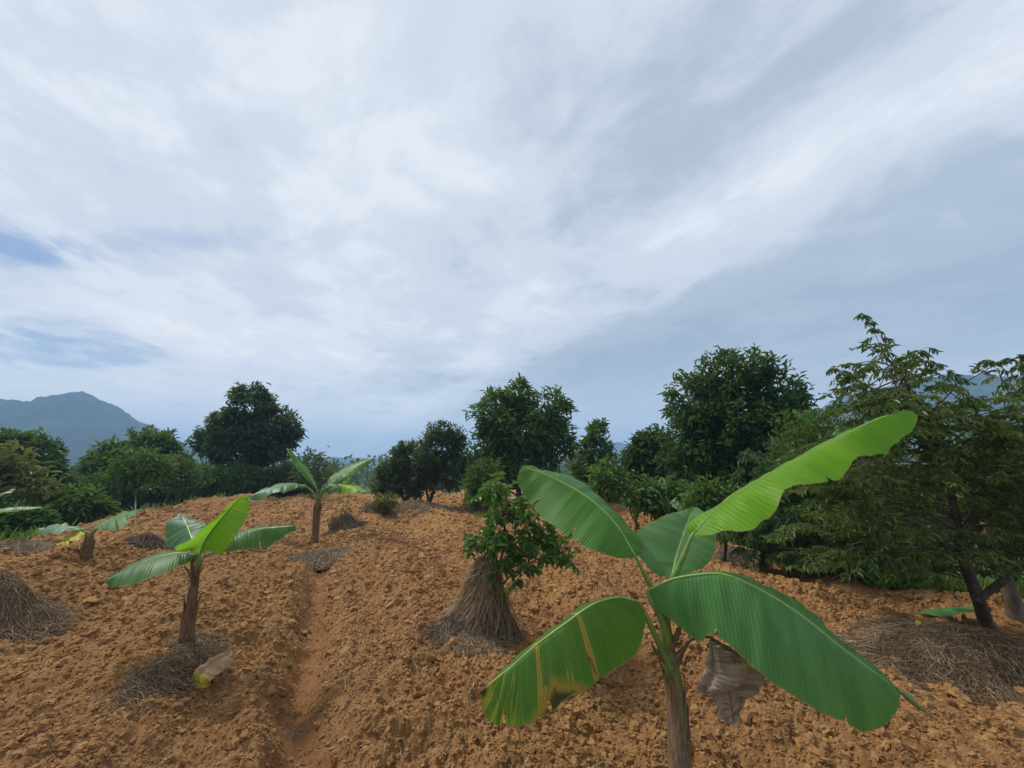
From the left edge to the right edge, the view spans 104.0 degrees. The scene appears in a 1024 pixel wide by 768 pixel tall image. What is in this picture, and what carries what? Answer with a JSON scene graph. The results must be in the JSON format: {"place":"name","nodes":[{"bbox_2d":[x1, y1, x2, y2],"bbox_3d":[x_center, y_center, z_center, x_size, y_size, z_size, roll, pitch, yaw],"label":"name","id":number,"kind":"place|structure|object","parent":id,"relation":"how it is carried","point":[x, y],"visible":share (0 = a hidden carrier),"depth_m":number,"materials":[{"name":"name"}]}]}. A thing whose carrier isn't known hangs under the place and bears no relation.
{"place":"outdoors","nodes":[
{"label":"outdoors","id":0,"kind":"place"},
{"bbox_2d":[0,391,225,465],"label":"mountain","id":1,"kind":"structure","parent":0,"point":[80,422],"depth_m":453.00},
{"bbox_2d":[270,442,626,469],"bbox_3d":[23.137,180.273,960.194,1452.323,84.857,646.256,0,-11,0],"label":"hills","id":2,"kind":"structure","parent":0,"point":[618,446],"depth_m":937.69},
{"bbox_2d":[0,470,1023,767],"bbox_3d":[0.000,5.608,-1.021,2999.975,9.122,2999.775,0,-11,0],"label":"ground","id":3,"kind":"structure","parent":0,"point":[312,734],"depth_m":2.85,"materials":[{"name":"soil"}]},
{"bbox_2d":[0,489,41,512],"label":"banana plant","id":4,"kind":"object","parent":3,"relation":"on","point":[13,509],"visible":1,"depth_m":7.73,"materials":[{"name":"green plant"}]},
{"bbox_2d":[0,540,56,554],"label":"straw heap","id":5,"kind":"object","parent":3,"relation":"on","point":[28,546],"visible":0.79,"depth_m":7.04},
{"bbox_2d":[0,493,70,537],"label":"bush","id":6,"kind":"object","parent":3,"relation":"on","point":[25,520],"visible":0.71,"depth_m":9.99,"materials":[{"name":"green plant"}]},
{"bbox_2d":[0,438,73,507],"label":"leafy shrub","id":7,"kind":"object","parent":3,"relation":"on","point":[16,473],"visible":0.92,"depth_m":10.95,"materials":[{"name":"green plant"}]},
{"bbox_2d":[0,426,81,500],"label":"broadleaf tree","id":8,"kind":"object","parent":3,"relation":"on","point":[52,449],"visible":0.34,"depth_m":17.04,"materials":[{"name":"green plant"}]},
{"bbox_2d":[0,568,100,655],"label":"straw heap","id":9,"kind":"object","parent":3,"relation":"on","point":[26,611],"visible":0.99,"depth_m":3.70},
{"bbox_2d":[23,482,121,525],"bbox_3d":[-13.011,3.638,11.424,2.808,1.643,1.854,0,-11,0],"label":"bush","id":10,"kind":"object","parent":3,"relation":"on","point":[89,504],"visible":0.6,"depth_m":11.30,"materials":[{"name":"green plant"}]},
{"bbox_2d":[34,509,139,560],"bbox_3d":[-6.121,2.149,5.587,1.547,0.725,0.641,0,-11,0],"label":"banana plant","id":11,"kind":"object","parent":3,"relation":"on","point":[86,550],"visible":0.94,"depth_m":5.55,"materials":[{"name":"green plant"}]},
{"bbox_2d":[61,468,149,515],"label":"bush","id":12,"kind":"object","parent":3,"relation":"on","point":[127,496],"visible":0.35,"depth_m":17.68,"materials":[{"name":"green plant"}]},
{"bbox_2d":[97,441,181,525],"bbox_3d":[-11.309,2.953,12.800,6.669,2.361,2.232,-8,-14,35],"label":"slim tree","id":13,"kind":"object","parent":3,"relation":"on","point":[136,468],"visible":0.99,"depth_m":13.76,"materials":[{"name":"green plant"}]},
{"bbox_2d":[74,424,207,509],"bbox_3d":[-20.529,5.415,21.938,7.028,6.488,5.014,0,-11,0],"label":"broadleaf tree","id":14,"kind":"object","parent":3,"relation":"on","point":[166,441],"visible":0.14,"depth_m":21.35,"materials":[{"name":"green plant"}]},
{"bbox_2d":[118,532,174,549],"bbox_3d":[-6.443,2.860,7.205,0.904,0.385,0.928,-4,-12,17],"label":"straw heap","id":15,"kind":"object","parent":3,"relation":"on","point":[152,541],"visible":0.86,"depth_m":7.03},
{"bbox_2d":[96,623,242,716],"bbox_3d":[-2.379,2.022,2.879,0.635,0.208,1.467,1,-12,-7],"label":"straw heap","id":16,"kind":"object","parent":3,"relation":"on","point":[176,671],"visible":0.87,"depth_m":2.67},
{"bbox_2d":[147,447,213,507],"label":"slim tree","id":17,"kind":"object","parent":3,"relation":"on","point":[186,471],"visible":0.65,"depth_m":17.32,"materials":[{"name":"green plant"}]},
{"bbox_2d":[140,460,227,506],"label":"bush","id":18,"kind":"object","parent":3,"relation":"on","point":[205,491],"visible":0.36,"depth_m":19.50,"materials":[{"name":"green plant"}]},
{"bbox_2d":[105,495,295,643],"bbox_3d":[-2.392,1.489,3.140,1.212,1.199,0.710,0,-11,0],"label":"banana plant","id":19,"kind":"object","parent":3,"relation":"on","point":[220,533],"visible":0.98,"depth_m":3.14,"materials":[{"name":"green plant"}]},
{"bbox_2d":[189,650,232,690],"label":"fallen leaf","id":20,"kind":"object","parent":3,"relation":"on","point":[209,669],"visible":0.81,"depth_m":2.77,"materials":[{"name":"beige plant"}]},
{"bbox_2d":[195,458,281,497],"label":"bush","id":21,"kind":"object","parent":3,"relation":"on","point":[244,475],"visible":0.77,"depth_m":19.77,"materials":[{"name":"green plant"}]},
{"bbox_2d":[183,380,308,469],"bbox_3d":[-14.390,3.515,22.066,6.464,7.302,4.166,0,-11,0],"label":"broadleaf tree","id":22,"kind":"object","parent":3,"relation":"on","point":[229,433],"visible":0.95,"depth_m":21.25,"materials":[{"name":"green plant"}]},
{"bbox_2d":[251,461,323,498],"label":"bush","id":23,"kind":"object","parent":3,"relation":"on","point":[274,471],"visible":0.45,"depth_m":20.34,"materials":[{"name":"green plant"}]},
{"bbox_2d":[248,448,372,542],"bbox_3d":[-4.040,2.351,8.316,2.387,2.031,0.896,0,-11,0],"label":"banana plant","id":24,"kind":"object","parent":3,"relation":"on","point":[345,486],"visible":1,"depth_m":8.35,"materials":[{"name":"green plant"}]},
{"bbox_2d":[288,445,339,498],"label":"leafy shrub","id":25,"kind":"object","parent":3,"relation":"on","point":[318,476],"visible":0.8,"depth_m":18.80,"materials":[{"name":"green plant"}]},
{"bbox_2d":[271,540,382,570],"bbox_3d":[-3.174,2.919,6.878,1.617,0.306,1.704,-9,-15,38],"label":"straw heap","id":26,"kind":"object","parent":3,"relation":"on","point":[321,559],"visible":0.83,"depth_m":6.57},
{"bbox_2d":[319,503,370,536],"bbox_3d":[-4.013,3.212,9.443,1.327,0.756,1.289,-8,-14,34],"label":"straw bundle","id":27,"kind":"object","parent":3,"relation":"on","point":[346,520],"visible":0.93,"depth_m":9.28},
{"bbox_2d":[356,501,397,519],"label":"straw heap","id":28,"kind":"object","parent":3,"relation":"on","point":[368,508],"visible":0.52,"depth_m":11.40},
{"bbox_2d":[364,485,400,514],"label":"leafy shrub","id":29,"kind":"object","parent":3,"relation":"on","point":[387,504],"visible":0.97,"depth_m":11.37,"materials":[{"name":"green plant"}]},
{"bbox_2d":[366,438,432,501],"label":"multi stem shrub","id":30,"kind":"object","parent":3,"relation":"on","point":[394,475],"visible":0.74,"depth_m":15.13,"materials":[{"name":"green plant"}]},
{"bbox_2d":[392,500,431,517],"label":"straw heap","id":31,"kind":"object","parent":3,"relation":"on","point":[413,505],"visible":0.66,"depth_m":12.03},
{"bbox_2d":[402,420,474,501],"bbox_3d":[-2.701,2.946,15.016,3.060,3.238,1.966,0,-11,0],"label":"multi stem shrub","id":32,"kind":"object","parent":3,"relation":"on","point":[434,464],"visible":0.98,"depth_m":14.68,"materials":[{"name":"green plant"}]},
{"bbox_2d":[418,610,473,649],"bbox_3d":[-0.459,2.070,3.392,0.714,0.269,0.739,-10,-15,40],"label":"straw heap","id":33,"kind":"object","parent":3,"relation":"on","point":[447,626],"visible":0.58,"depth_m":3.31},
{"bbox_2d":[422,502,488,516],"bbox_3d":[-1.933,4.049,12.904,4.855,0.443,3.364,0,-11,0],"label":"straw heap","id":34,"kind":"object","parent":3,"relation":"on","point":[461,510],"visible":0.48,"depth_m":12.64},
{"bbox_2d":[424,629,515,661],"bbox_3d":[-0.216,2.121,3.181,0.998,0.267,0.918,0,-11,0],"label":"straw heap","id":35,"kind":"object","parent":3,"relation":"on","point":[484,642],"visible":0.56,"depth_m":3.12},
{"bbox_2d":[408,554,541,652],"bbox_3d":[-0.292,1.888,3.632,1.094,0.749,1.086,-5,-13,24],"label":"straw wrap","id":36,"kind":"object","parent":3,"relation":"on","point":[479,607],"visible":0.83,"depth_m":3.37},
{"bbox_2d":[455,452,505,511],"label":"leafy shrub","id":37,"kind":"object","parent":3,"relation":"on","point":[473,486],"visible":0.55,"depth_m":12.82,"materials":[{"name":"green plant"}]},
{"bbox_2d":[0,488,1023,598],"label":"grass","id":38,"kind":"structure","parent":3,"relation":"on","point":[916,582],"depth_m":5.41,"materials":[{"name":"green plant"}]},
{"bbox_2d":[495,616,531,643],"bbox_3d":[-0.063,2.190,3.530,0.764,0.352,0.761,4,-12,-21],"label":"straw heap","id":39,"kind":"object","parent":3,"relation":"on","point":[518,631],"visible":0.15,"depth_m":3.46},
{"bbox_2d":[452,372,580,500],"bbox_3d":[0.353,2.153,15.998,4.408,5.260,4.077,9,-14,-36],"label":"broadleaf tree","id":40,"kind":"object","parent":3,"relation":"on","point":[511,415],"visible":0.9,"depth_m":15.43,"materials":[{"name":"green plant"}]},
{"bbox_2d":[462,470,580,596],"bbox_3d":[0.081,1.521,3.604,1.151,1.461,1.051,0,-11,0],"label":"citrus shrub","id":41,"kind":"object","parent":3,"relation":"on","point":[491,544],"visible":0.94,"depth_m":3.40,"materials":[{"name":"green plant"}]},
{"bbox_2d":[22,446,1023,557],"bbox_3d":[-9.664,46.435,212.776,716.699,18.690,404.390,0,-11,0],"label":"woodland","id":42,"kind":"object","parent":3,"relation":"on","point":[357,478],"visible":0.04,"depth_m":67.91,"materials":[{"name":"green plant"}]},
{"bbox_2d":[565,417,624,503],"bbox_3d":[3.833,3.626,18.114,2.870,4.168,2.302,0,-11,0],"label":"broadleaf tree","id":43,"kind":"object","parent":3,"relation":"on","point":[591,440],"visible":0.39,"depth_m":17.73,"materials":[{"name":"green plant"}]},
{"bbox_2d":[583,451,634,507],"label":"leafy shrub","id":44,"kind":"object","parent":3,"relation":"on","point":[607,479],"visible":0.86,"depth_m":9.37,"materials":[{"name":"green plant"}]},
{"bbox_2d":[627,488,639,529],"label":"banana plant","id":45,"kind":"object","parent":3,"relation":"on","point":[634,516],"visible":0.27,"depth_m":9.47,"materials":[{"name":"green plant"}]},
{"bbox_2d":[618,423,685,514],"bbox_3d":[4.940,3.027,14.072,2.823,3.223,2.227,0,-11,0],"label":"broadleaf tree","id":46,"kind":"object","parent":3,"relation":"on","point":[643,449],"visible":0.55,"depth_m":13.59,"materials":[{"name":"green plant"}]},
{"bbox_2d":[613,467,701,521],"bbox_3d":[3.391,2.615,8.935,2.224,1.522,1.506,0,-11,0],"label":"leafy shrub","id":47,"kind":"object","parent":3,"relation":"on","point":[647,501],"visible":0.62,"depth_m":8.80,"materials":[{"name":"green plant"}]},
{"bbox_2d":[638,477,695,513],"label":"banana plant","id":48,"kind":"object","parent":3,"relation":"on","point":[674,505],"visible":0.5,"depth_m":8.67,"materials":[{"name":"green plant"}]},
{"bbox_2d":[480,410,923,767],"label":"banana plant","id":49,"kind":"object","parent":3,"relation":"on","point":[797,649],"visible":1,"depth_m":1.85,"materials":[{"name":"green plant"}]},
{"bbox_2d":[673,474,746,561],"bbox_3d":[3.394,2.245,6.548,1.339,1.532,1.079,0,-11,0],"label":"leafy shrub","id":50,"kind":"object","parent":3,"relation":"on","point":[709,499],"visible":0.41,"depth_m":6.50,"materials":[{"name":"green plant"}]},
{"bbox_2d":[652,343,828,540],"bbox_3d":[5.952,1.503,10.510,4.061,5.152,3.494,7,-13,-31],"label":"broadleaf tree","id":51,"kind":"object","parent":3,"relation":"on","point":[721,429],"visible":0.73,"depth_m":10.02,"materials":[{"name":"green plant"}]},
{"bbox_2d":[713,547,775,570],"bbox_3d":[3.886,3.056,7.017,1.614,0.284,1.450,-9,-14,37],"label":"straw heap","id":52,"kind":"object","parent":3,"relation":"on","point":[730,559],"visible":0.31,"depth_m":6.91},
{"bbox_2d":[792,409,851,518],"bbox_3d":[5.560,1.838,6.743,1.066,2.902,1.626,-5,-12,22],"label":"tree","id":53,"kind":"object","parent":3,"relation":"on","point":[804,419],"visible":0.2,"depth_m":7.20,"materials":[{"name":"green plant"}]},
{"bbox_2d":[715,437,953,583],"bbox_3d":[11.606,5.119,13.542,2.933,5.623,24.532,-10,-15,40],"label":"orchard shrub","id":54,"kind":"object","parent":3,"relation":"on","point":[774,521],"visible":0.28,"depth_m":5.87,"materials":[{"name":"green plant"}]},
{"bbox_2d":[753,400,959,540],"bbox_3d":[6.322,1.966,7.710,3.378,3.208,2.125,0,-11,0],"label":"broadleaf tree","id":55,"kind":"object","parent":3,"relation":"on","point":[812,438],"visible":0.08,"depth_m":7.53,"materials":[{"name":"green plant"}]},
{"bbox_2d":[760,313,1023,629],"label":"orchard tree","id":56,"kind":"object","parent":3,"relation":"on","point":[932,432],"visible":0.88,"depth_m":3.77,"materials":[{"name":"green plant"}]},
{"bbox_2d":[830,609,1023,719],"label":"straw heap","id":57,"kind":"object","parent":3,"relation":"on","point":[956,653],"visible":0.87,"depth_m":3.13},
{"bbox_2d":[915,620,922,627],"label":"fallen leaf","id":58,"kind":"object","parent":57,"relation":"on","point":[917,622],"visible":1,"depth_m":3.36,"materials":[{"name":"yellow plant"}]},
{"bbox_2d":[917,606,973,615],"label":"cut leaf","id":59,"kind":"object","parent":3,"relation":"on","point":[950,611],"visible":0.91,"depth_m":4.39,"materials":[{"name":"green plant"}]},
{"bbox_2d":[944,572,967,598],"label":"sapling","id":60,"kind":"object","parent":3,"relation":"on","point":[958,586],"visible":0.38,"depth_m":4.71,"materials":[{"name":"green plant"}]},
{"bbox_2d":[898,428,1023,585],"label":"broadleaf tree","id":61,"kind":"object","parent":3,"relation":"on","point":[960,493],"visible":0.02,"depth_m":7.72,"materials":[{"name":"green plant"}]},
{"bbox_2d":[914,414,1023,622],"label":"leaning tree","id":62,"kind":"object","parent":3,"relation":"on","point":[1013,604],"visible":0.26,"depth_m":4.23,"materials":[{"name":"green plant"}]},
{"bbox_2d":[0,0,1023,459],"label":"sky","id":63,"kind":"structure","parent":0,"point":[380,215],"materials":[{"name":"white"}]},
{"bbox_2d":[755,373,1023,467],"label":"hills","id":64,"kind":"structure","parent":0,"point":[978,390],"depth_m":385.40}
]}

